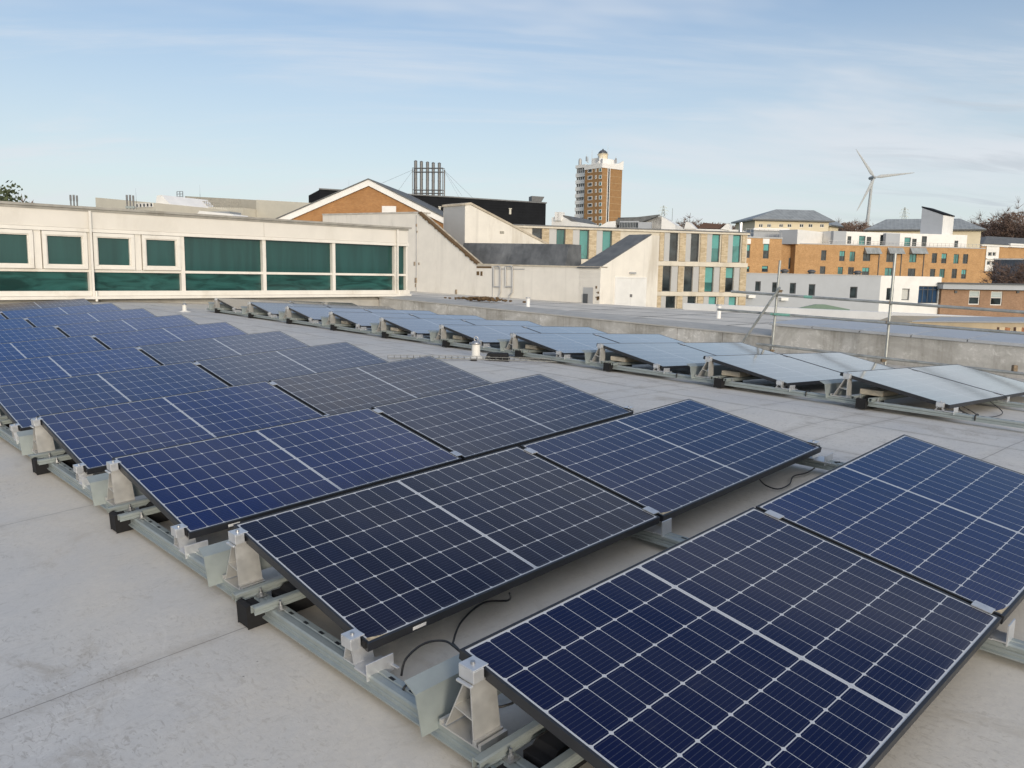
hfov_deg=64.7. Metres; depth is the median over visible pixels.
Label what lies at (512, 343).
bracket
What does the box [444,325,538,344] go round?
solar panel
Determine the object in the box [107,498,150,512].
cross channel
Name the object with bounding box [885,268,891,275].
window
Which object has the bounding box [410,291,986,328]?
neighbouring flat roof
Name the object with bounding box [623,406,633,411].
front bracket
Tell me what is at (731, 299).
window
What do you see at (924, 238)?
window
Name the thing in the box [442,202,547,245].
rendered penthouse
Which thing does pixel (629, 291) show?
door
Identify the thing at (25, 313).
solar panel
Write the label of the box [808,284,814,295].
window
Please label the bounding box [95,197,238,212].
beige plant building
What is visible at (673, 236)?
window
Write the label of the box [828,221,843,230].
hip roof block
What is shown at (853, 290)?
window
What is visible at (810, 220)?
hip roof block
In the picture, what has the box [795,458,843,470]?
mounting rail
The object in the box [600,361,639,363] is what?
cross channel
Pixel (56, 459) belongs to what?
cross channel
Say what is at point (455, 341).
cross channel
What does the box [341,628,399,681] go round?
front bracket
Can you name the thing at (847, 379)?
bracket
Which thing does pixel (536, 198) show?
roof cowl
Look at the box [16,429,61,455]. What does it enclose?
wind deflector
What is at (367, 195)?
brick gable building
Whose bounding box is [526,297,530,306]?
vent pipe
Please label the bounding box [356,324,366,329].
front bracket
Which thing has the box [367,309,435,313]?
solar panel
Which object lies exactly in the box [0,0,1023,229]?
sky
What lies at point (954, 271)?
window
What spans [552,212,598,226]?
white gabled house
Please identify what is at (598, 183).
tower block
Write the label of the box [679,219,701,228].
bare tree
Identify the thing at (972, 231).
hip roof block
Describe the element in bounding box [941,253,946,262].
window
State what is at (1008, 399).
bracket
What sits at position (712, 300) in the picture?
window
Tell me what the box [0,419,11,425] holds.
cross channel
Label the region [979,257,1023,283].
bare tree
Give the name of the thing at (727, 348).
solar panel
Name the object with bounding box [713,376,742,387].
rubber support
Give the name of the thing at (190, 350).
solar panel
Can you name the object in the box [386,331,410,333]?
cross channel
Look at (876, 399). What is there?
cross channel
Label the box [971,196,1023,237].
bare tree
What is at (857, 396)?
cross channel
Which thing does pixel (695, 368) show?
wind deflector
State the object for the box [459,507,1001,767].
solar panel
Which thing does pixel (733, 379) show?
cross channel
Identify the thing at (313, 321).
front bracket
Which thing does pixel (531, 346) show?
ballast block
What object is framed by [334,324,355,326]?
cross channel
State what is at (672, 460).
solar panel
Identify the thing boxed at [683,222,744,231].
rooftop vents block
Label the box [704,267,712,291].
window
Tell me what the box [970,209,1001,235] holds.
bare tree
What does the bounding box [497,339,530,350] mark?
wind deflector
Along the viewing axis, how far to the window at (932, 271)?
156.63 m
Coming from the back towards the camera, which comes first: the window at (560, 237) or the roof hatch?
the window at (560, 237)
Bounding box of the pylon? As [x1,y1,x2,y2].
[899,207,907,218]
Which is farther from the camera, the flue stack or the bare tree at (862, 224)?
the bare tree at (862, 224)
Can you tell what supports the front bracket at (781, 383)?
attached to the mounting rail at (970, 417)
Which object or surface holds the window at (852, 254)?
in the brick residence
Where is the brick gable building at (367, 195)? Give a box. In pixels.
[275,178,442,227]
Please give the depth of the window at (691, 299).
88.04 m
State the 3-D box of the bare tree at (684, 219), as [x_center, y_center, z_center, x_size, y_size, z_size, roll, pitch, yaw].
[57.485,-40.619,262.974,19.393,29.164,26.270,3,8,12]
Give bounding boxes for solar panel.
[0,298,91,310]
[0,303,121,318]
[0,318,33,329]
[0,326,67,342]
[0,335,107,360]
[0,347,160,385]
[0,361,228,430]
[26,308,156,326]
[37,381,322,474]
[55,314,197,336]
[92,322,246,348]
[112,407,461,538]
[137,331,308,364]
[194,342,387,385]
[218,298,291,310]
[233,446,659,651]
[251,302,329,315]
[269,356,491,414]
[286,306,371,320]
[291,301,357,305]
[324,304,394,309]
[330,311,416,327]
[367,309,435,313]
[371,374,633,460]
[380,317,473,335]
[412,314,485,319]
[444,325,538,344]
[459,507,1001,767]
[461,319,541,325]
[514,333,617,355]
[520,399,821,521]
[525,326,607,333]
[592,333,684,342]
[596,343,714,368]
[682,342,777,354]
[703,354,842,386]
[756,434,1023,623]
[781,352,893,371]
[840,368,1005,408]
[908,364,1023,398]
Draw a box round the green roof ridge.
[800,304,849,309]
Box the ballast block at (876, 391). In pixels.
[860,387,898,396]
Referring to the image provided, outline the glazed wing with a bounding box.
[0,201,411,305]
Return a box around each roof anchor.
[178,301,190,311]
[465,336,484,359]
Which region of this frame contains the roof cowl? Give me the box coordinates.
[529,196,543,201]
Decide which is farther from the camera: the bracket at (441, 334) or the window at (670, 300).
the window at (670, 300)
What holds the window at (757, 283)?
in the grey building at (917, 289)
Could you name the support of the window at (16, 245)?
in the glazed wing
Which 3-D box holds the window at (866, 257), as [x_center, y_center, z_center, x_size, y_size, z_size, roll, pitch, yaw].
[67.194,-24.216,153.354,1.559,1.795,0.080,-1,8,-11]
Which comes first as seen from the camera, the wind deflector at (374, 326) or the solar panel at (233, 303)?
the wind deflector at (374, 326)
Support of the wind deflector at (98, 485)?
attached to the mounting rail at (385, 686)
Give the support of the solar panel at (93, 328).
on the middle bracket
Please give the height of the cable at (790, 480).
0.126 m
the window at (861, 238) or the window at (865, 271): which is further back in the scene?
the window at (861, 238)
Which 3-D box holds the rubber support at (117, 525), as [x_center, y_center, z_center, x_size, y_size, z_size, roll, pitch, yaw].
[-2.013,0.722,4.566,0.461,0.104,0.090,-11,15,-43]
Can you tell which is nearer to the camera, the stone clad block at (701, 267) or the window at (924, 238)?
the stone clad block at (701, 267)
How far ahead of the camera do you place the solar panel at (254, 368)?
8.24 m
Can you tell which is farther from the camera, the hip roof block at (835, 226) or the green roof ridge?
the hip roof block at (835, 226)
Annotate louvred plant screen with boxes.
[176,191,309,218]
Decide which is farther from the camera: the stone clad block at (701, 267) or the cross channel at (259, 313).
the stone clad block at (701, 267)
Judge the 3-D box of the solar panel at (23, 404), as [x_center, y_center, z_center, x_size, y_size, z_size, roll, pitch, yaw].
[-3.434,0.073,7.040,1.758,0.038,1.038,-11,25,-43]
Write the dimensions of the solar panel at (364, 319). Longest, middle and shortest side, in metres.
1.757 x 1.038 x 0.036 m
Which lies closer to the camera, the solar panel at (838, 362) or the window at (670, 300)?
the solar panel at (838, 362)
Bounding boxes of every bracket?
[9,423,19,443]
[30,417,54,453]
[73,463,92,488]
[105,460,135,505]
[171,523,207,558]
[212,298,219,308]
[222,528,265,589]
[245,302,253,312]
[282,306,291,318]
[308,318,317,322]
[325,311,335,324]
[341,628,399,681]
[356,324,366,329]
[373,409,462,456]
[375,318,385,331]
[411,331,423,337]
[434,325,445,340]
[439,656,507,751]
[478,340,490,347]
[504,333,517,350]
[524,448,671,537]
[555,350,569,359]
[590,343,604,362]
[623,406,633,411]
[653,363,670,373]
[695,356,713,378]
[765,510,1015,646]
[775,380,797,391]
[807,440,832,465]
[830,373,851,397]
[914,369,1009,401]
[934,401,961,414]
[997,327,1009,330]
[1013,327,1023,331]
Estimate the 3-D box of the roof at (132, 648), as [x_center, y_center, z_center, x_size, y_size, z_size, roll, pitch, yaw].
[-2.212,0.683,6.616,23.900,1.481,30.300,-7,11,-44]
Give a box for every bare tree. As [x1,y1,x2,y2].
[676,213,699,228]
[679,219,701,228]
[836,218,866,231]
[839,221,867,231]
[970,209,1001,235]
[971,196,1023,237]
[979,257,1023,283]
[980,207,1023,237]
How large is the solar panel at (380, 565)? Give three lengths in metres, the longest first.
1.757 x 1.039 x 0.036 m
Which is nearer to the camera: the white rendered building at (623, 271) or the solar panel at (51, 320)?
the solar panel at (51, 320)
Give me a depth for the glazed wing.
21.16 m
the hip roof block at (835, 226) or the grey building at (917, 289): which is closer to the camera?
the grey building at (917, 289)
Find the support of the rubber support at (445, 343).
on the roof at (132, 648)
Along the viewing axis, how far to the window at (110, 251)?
19.87 m
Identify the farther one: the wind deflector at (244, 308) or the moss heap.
the moss heap
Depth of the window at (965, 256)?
157.63 m
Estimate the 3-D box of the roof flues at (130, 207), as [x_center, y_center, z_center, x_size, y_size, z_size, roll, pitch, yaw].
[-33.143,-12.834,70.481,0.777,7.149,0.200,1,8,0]
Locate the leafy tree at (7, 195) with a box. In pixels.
[0,180,28,202]
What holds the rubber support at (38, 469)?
on the roof at (132, 648)
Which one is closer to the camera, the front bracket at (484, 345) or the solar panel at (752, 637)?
the solar panel at (752, 637)
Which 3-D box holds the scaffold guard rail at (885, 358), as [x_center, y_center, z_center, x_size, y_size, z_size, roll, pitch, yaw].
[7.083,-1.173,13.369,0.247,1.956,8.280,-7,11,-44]
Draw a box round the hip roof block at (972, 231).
[863,219,986,247]
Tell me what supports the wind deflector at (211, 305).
attached to the mounting rail at (970, 417)
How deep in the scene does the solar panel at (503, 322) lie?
15.16 m
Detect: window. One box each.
[0,229,34,267]
[40,231,88,268]
[92,233,135,269]
[141,235,180,270]
[532,228,540,238]
[556,229,564,243]
[579,230,588,258]
[602,231,610,250]
[620,222,637,227]
[662,266,670,290]
[665,296,674,307]
[669,233,677,260]
[683,266,691,291]
[687,296,694,302]
[690,234,698,261]
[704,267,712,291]
[708,296,715,303]
[711,234,719,261]
[725,267,732,291]
[729,297,735,304]
[732,235,740,262]
[755,281,759,290]
[772,282,776,291]
[789,283,795,293]
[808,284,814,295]
[820,266,824,273]
[821,250,825,260]
[838,267,842,273]
[839,251,844,260]
[848,267,853,274]
[849,251,854,260]
[850,287,856,297]
[859,236,864,244]
[862,267,868,274]
[863,251,869,260]
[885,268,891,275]
[886,254,893,261]
[904,237,910,245]
[908,268,914,275]
[909,254,915,261]
[921,236,926,245]
[930,269,934,276]
[931,253,936,262]
[939,269,944,277]
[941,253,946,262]
[951,269,956,277]
[953,254,958,263]
[961,269,965,278]
[962,254,967,263]
[968,290,979,304]
[990,291,1001,304]
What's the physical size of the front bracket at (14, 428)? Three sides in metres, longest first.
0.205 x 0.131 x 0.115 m
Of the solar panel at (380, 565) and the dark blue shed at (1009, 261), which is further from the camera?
the dark blue shed at (1009, 261)
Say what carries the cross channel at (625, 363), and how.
attached to the mounting rail at (970, 417)
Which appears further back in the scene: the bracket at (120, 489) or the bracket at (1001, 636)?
the bracket at (120, 489)
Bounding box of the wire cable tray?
[388,355,556,361]
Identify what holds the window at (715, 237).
in the stone clad block at (701, 267)
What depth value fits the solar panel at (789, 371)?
9.19 m
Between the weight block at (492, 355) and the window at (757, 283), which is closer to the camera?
the weight block at (492, 355)
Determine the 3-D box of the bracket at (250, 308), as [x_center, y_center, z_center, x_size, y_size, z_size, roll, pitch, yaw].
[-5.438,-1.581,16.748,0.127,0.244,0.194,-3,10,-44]
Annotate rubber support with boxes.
[31,452,76,474]
[109,502,168,532]
[236,582,313,629]
[248,313,267,317]
[286,318,308,323]
[330,324,354,330]
[382,332,407,337]
[442,340,468,346]
[489,730,586,767]
[515,350,542,357]
[603,362,631,370]
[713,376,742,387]
[855,395,883,408]
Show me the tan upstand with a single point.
(994, 323)
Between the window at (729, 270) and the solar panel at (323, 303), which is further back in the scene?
the window at (729, 270)
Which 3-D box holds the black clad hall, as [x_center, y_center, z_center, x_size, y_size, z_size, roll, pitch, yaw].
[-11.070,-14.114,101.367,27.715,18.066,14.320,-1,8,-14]
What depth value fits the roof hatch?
45.42 m
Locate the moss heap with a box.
[444,296,525,302]
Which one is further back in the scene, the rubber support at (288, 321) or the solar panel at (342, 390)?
the rubber support at (288, 321)
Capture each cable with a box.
[400,639,458,675]
[402,684,513,707]
[452,592,510,651]
[759,461,839,489]
[958,401,1002,416]
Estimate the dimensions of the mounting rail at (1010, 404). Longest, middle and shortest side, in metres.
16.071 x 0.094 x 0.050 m
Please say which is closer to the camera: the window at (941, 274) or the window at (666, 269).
the window at (666, 269)
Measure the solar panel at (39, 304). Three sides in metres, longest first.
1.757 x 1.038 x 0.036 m
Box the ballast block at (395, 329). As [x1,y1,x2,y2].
[391,327,406,331]
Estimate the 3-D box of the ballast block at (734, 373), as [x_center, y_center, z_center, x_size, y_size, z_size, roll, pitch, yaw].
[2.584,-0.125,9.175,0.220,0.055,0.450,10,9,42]
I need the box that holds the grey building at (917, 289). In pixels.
[745,273,941,313]
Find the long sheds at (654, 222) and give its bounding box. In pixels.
[599,215,682,229]
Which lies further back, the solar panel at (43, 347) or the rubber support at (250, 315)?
the rubber support at (250, 315)
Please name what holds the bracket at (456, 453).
on the mounting rail at (1013, 650)
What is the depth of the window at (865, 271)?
153.75 m
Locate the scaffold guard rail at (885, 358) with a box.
[717,253,1023,374]
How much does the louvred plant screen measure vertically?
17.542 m
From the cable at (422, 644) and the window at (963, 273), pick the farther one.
the window at (963, 273)
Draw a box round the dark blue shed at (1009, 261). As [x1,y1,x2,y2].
[992,258,1023,282]
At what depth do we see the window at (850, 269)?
153.12 m
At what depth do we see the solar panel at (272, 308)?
16.84 m
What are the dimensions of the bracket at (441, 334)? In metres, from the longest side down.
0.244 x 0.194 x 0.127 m
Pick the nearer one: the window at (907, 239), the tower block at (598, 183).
the window at (907, 239)
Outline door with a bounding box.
[615,278,645,306]
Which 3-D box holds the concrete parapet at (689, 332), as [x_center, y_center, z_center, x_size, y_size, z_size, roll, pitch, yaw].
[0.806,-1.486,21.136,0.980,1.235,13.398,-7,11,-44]
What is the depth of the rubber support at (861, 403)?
7.75 m
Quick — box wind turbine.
[856,149,910,225]
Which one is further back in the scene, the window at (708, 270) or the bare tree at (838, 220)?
the bare tree at (838, 220)
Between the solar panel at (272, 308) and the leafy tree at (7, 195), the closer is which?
the solar panel at (272, 308)
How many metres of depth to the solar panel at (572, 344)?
11.36 m
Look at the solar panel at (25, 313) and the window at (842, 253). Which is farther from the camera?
the window at (842, 253)
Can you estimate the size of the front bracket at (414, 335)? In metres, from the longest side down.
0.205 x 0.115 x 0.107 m
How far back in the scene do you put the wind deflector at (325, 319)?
14.66 m
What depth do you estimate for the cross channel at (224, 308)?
17.64 m
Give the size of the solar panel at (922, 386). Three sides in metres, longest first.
1.758 x 1.038 x 0.036 m
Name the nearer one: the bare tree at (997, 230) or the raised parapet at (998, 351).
the raised parapet at (998, 351)
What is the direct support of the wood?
on the ground
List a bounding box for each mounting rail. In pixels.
[0,424,537,767]
[207,308,1023,428]
[631,530,1023,663]
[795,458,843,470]
[984,400,1023,408]
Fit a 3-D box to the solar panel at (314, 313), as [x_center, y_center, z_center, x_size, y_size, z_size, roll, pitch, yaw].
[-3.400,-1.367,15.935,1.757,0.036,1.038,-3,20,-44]
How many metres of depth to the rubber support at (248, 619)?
3.37 m
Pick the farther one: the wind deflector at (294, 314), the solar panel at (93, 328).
the wind deflector at (294, 314)
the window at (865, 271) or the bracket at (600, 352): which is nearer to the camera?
the bracket at (600, 352)
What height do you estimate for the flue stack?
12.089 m
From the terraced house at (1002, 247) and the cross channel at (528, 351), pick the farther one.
the terraced house at (1002, 247)
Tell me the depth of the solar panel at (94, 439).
5.88 m
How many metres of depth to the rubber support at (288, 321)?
15.45 m
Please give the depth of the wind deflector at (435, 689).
2.56 m
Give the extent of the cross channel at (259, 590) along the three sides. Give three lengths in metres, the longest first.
1.250 x 0.071 x 0.037 m
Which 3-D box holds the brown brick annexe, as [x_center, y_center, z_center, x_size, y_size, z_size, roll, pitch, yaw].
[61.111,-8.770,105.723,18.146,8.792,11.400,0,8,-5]
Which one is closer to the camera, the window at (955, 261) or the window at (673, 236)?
the window at (673, 236)
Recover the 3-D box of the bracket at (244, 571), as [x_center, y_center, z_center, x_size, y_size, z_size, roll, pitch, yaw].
[-1.193,0.748,3.549,0.127,0.265,0.194,-11,15,-43]
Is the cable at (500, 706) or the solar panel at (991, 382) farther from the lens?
the solar panel at (991, 382)
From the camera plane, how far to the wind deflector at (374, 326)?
13.57 m
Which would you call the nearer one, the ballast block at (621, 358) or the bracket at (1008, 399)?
the bracket at (1008, 399)
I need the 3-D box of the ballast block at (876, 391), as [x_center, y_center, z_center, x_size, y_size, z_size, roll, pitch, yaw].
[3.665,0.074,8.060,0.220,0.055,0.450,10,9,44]
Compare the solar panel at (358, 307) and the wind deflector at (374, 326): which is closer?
the wind deflector at (374, 326)
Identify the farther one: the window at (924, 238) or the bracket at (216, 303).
the window at (924, 238)
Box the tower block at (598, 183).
[574,149,623,225]
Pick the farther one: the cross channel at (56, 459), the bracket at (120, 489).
the cross channel at (56, 459)
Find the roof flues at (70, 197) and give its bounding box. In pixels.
[69,195,77,205]
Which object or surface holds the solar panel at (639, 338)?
on the rail
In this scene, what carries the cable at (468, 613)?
on the roof at (132, 648)
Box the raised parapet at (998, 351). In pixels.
[769,318,1023,378]
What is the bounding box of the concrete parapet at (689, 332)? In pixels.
[378,296,771,350]
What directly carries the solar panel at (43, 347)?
on the front bracket
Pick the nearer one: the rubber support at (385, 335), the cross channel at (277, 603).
the cross channel at (277, 603)
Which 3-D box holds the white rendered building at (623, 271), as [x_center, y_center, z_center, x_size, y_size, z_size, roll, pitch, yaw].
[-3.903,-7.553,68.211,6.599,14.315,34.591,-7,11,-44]
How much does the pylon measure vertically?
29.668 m
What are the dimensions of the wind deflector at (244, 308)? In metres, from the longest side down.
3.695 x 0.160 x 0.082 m
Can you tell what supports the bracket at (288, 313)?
attached to the mounting rail at (970, 417)
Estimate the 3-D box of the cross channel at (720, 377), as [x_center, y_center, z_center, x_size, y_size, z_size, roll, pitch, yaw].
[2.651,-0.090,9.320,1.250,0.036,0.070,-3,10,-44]
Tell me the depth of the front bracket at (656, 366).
9.48 m
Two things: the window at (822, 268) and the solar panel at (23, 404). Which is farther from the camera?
the window at (822, 268)
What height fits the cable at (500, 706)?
0.123 m
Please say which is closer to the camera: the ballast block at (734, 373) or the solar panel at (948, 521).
the solar panel at (948, 521)
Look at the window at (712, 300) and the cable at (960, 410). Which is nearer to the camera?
the cable at (960, 410)
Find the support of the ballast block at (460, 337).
on the cross channel at (455, 341)
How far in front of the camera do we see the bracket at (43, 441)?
5.66 m
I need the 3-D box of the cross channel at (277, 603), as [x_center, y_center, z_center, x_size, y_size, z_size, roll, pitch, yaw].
[-0.589,0.829,3.685,1.250,0.037,0.070,-11,15,-43]
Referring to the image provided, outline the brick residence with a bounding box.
[745,206,984,282]
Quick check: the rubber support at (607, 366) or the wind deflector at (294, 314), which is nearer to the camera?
the rubber support at (607, 366)
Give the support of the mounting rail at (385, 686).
on the roof at (132, 648)
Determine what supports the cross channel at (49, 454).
attached to the mounting rail at (385, 686)
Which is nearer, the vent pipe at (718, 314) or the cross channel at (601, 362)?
the cross channel at (601, 362)
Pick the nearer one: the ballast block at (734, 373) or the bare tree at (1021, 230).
the ballast block at (734, 373)
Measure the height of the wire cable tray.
0.086 m
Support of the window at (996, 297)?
in the brown brick annexe
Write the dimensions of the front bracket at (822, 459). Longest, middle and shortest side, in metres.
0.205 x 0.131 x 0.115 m
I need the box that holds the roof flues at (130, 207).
[125,195,135,208]
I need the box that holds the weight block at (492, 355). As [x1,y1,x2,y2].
[485,352,509,361]
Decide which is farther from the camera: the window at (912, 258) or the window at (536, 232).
the window at (912, 258)
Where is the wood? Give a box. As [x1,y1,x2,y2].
[698,211,1023,231]
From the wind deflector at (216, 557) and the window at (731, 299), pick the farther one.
the window at (731, 299)
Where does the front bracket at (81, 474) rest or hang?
attached to the mounting rail at (385, 686)
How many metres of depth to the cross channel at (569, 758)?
2.31 m
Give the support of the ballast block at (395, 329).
on the cross channel
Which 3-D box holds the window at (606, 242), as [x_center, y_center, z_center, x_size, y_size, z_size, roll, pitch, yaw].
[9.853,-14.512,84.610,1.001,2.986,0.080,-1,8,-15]
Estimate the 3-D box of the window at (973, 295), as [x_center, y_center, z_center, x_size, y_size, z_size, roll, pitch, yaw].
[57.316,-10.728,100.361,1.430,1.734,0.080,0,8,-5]
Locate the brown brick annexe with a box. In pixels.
[937,282,1023,316]
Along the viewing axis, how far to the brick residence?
154.58 m
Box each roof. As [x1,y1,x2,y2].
[0,302,1023,767]
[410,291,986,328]
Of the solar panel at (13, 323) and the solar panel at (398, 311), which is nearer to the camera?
the solar panel at (13, 323)
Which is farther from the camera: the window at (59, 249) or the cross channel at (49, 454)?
the window at (59, 249)
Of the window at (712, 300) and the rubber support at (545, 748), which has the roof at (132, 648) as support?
the rubber support at (545, 748)
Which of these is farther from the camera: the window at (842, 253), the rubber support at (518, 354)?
the window at (842, 253)
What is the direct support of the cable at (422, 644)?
attached to the mounting rail at (385, 686)
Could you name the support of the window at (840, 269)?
in the brick residence
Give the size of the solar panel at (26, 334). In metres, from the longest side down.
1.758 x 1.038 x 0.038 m
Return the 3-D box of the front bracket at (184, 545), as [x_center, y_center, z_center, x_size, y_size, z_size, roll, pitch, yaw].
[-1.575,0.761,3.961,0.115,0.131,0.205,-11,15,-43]
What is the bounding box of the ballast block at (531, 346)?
[525,344,546,349]
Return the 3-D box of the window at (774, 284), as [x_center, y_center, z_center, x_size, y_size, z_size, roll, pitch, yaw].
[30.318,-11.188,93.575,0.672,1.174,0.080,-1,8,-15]
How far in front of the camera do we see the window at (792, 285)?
94.24 m
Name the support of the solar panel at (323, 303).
on the rail
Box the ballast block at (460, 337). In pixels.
[453,335,470,339]
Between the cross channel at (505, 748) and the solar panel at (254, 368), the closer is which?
the cross channel at (505, 748)
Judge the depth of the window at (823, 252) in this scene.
151.59 m
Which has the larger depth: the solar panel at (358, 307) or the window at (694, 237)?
the window at (694, 237)
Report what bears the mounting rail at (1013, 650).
on the roof at (132, 648)
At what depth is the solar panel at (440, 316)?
16.26 m
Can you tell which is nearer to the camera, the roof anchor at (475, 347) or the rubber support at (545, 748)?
the rubber support at (545, 748)
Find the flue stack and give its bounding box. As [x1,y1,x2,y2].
[383,160,460,196]
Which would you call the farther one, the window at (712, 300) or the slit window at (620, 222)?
the slit window at (620, 222)
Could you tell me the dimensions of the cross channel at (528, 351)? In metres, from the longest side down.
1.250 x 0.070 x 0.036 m
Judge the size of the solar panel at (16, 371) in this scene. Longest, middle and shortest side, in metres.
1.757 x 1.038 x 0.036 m
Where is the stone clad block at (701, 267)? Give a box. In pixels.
[513,224,750,308]
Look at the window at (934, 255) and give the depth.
156.29 m
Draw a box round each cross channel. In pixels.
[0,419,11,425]
[30,449,64,458]
[37,454,71,464]
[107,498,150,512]
[117,506,160,521]
[217,308,231,309]
[231,576,288,601]
[250,589,305,615]
[251,313,267,314]
[290,318,307,319]
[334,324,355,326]
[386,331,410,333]
[448,340,472,342]
[472,720,546,767]
[521,350,551,352]
[541,748,583,767]
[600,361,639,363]
[611,362,645,365]
[710,375,731,378]
[724,376,761,381]
[850,394,870,398]
[868,394,907,401]
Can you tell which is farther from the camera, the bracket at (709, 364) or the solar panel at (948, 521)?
the bracket at (709, 364)
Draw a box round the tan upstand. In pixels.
[878,316,1023,330]
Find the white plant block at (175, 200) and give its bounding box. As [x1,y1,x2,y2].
[156,195,223,209]
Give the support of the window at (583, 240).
in the stone clad block at (701, 267)
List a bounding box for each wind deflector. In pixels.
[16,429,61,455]
[86,473,143,505]
[198,540,271,586]
[208,302,230,309]
[240,306,265,313]
[278,311,305,319]
[320,316,342,325]
[370,323,395,332]
[404,654,500,736]
[428,330,457,340]
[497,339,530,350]
[582,350,623,362]
[687,363,731,378]
[820,379,875,397]
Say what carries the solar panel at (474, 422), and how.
on the bracket at (456, 453)
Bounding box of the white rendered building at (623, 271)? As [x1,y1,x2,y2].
[322,211,659,306]
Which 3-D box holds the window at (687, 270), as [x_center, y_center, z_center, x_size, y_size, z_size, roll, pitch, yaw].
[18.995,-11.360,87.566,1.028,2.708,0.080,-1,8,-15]
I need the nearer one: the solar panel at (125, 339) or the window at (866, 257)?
the solar panel at (125, 339)
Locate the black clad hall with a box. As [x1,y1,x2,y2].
[309,188,546,224]
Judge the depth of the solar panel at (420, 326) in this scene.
13.55 m
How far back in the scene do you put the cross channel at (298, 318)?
15.47 m
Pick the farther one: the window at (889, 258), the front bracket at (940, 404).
the window at (889, 258)
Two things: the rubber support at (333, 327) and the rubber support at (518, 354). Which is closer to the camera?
the rubber support at (518, 354)
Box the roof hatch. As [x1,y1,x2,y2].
[197,211,247,216]
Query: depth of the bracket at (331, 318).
14.52 m
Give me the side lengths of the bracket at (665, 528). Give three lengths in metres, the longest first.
0.990 x 0.266 x 0.090 m
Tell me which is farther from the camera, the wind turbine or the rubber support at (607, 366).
the wind turbine
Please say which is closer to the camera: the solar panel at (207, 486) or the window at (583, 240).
the solar panel at (207, 486)
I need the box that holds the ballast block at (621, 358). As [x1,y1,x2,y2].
[610,356,637,361]
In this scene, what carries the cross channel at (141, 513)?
on the mounting rail at (385, 686)
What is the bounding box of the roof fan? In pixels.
[780,269,788,273]
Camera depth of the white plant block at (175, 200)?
85.22 m
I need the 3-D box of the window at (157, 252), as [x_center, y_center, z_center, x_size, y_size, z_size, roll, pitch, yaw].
[-8.980,-3.346,20.665,0.962,0.870,0.170,-7,11,-44]
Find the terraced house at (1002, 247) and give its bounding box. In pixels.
[980,236,1023,282]
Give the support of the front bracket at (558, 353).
attached to the mounting rail at (970, 417)
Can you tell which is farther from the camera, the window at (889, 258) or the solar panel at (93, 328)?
the window at (889, 258)
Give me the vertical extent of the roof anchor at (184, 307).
0.256 m
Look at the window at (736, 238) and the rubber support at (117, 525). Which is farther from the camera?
the window at (736, 238)
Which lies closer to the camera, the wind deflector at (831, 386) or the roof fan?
the wind deflector at (831, 386)
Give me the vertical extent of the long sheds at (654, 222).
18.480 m
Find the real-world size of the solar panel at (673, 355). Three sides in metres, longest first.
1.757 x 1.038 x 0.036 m
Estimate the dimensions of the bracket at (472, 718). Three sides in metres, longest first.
0.265 x 0.194 x 0.127 m
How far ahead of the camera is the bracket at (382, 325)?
13.42 m
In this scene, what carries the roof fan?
on the grey building at (917, 289)
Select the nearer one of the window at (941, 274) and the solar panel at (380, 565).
the solar panel at (380, 565)
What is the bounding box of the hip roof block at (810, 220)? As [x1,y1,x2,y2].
[731,209,834,231]
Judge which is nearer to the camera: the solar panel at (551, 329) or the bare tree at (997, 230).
the solar panel at (551, 329)
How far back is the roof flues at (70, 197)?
70.01 m
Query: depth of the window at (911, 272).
155.72 m
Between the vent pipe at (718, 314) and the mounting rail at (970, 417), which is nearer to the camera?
the mounting rail at (970, 417)
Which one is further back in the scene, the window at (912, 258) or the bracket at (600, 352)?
the window at (912, 258)
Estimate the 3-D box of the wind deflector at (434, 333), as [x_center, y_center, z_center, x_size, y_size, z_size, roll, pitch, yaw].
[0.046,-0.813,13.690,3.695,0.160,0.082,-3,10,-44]
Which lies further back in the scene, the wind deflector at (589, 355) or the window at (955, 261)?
the window at (955, 261)
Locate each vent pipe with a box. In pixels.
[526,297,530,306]
[716,304,721,318]
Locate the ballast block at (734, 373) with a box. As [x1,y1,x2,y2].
[721,369,752,376]

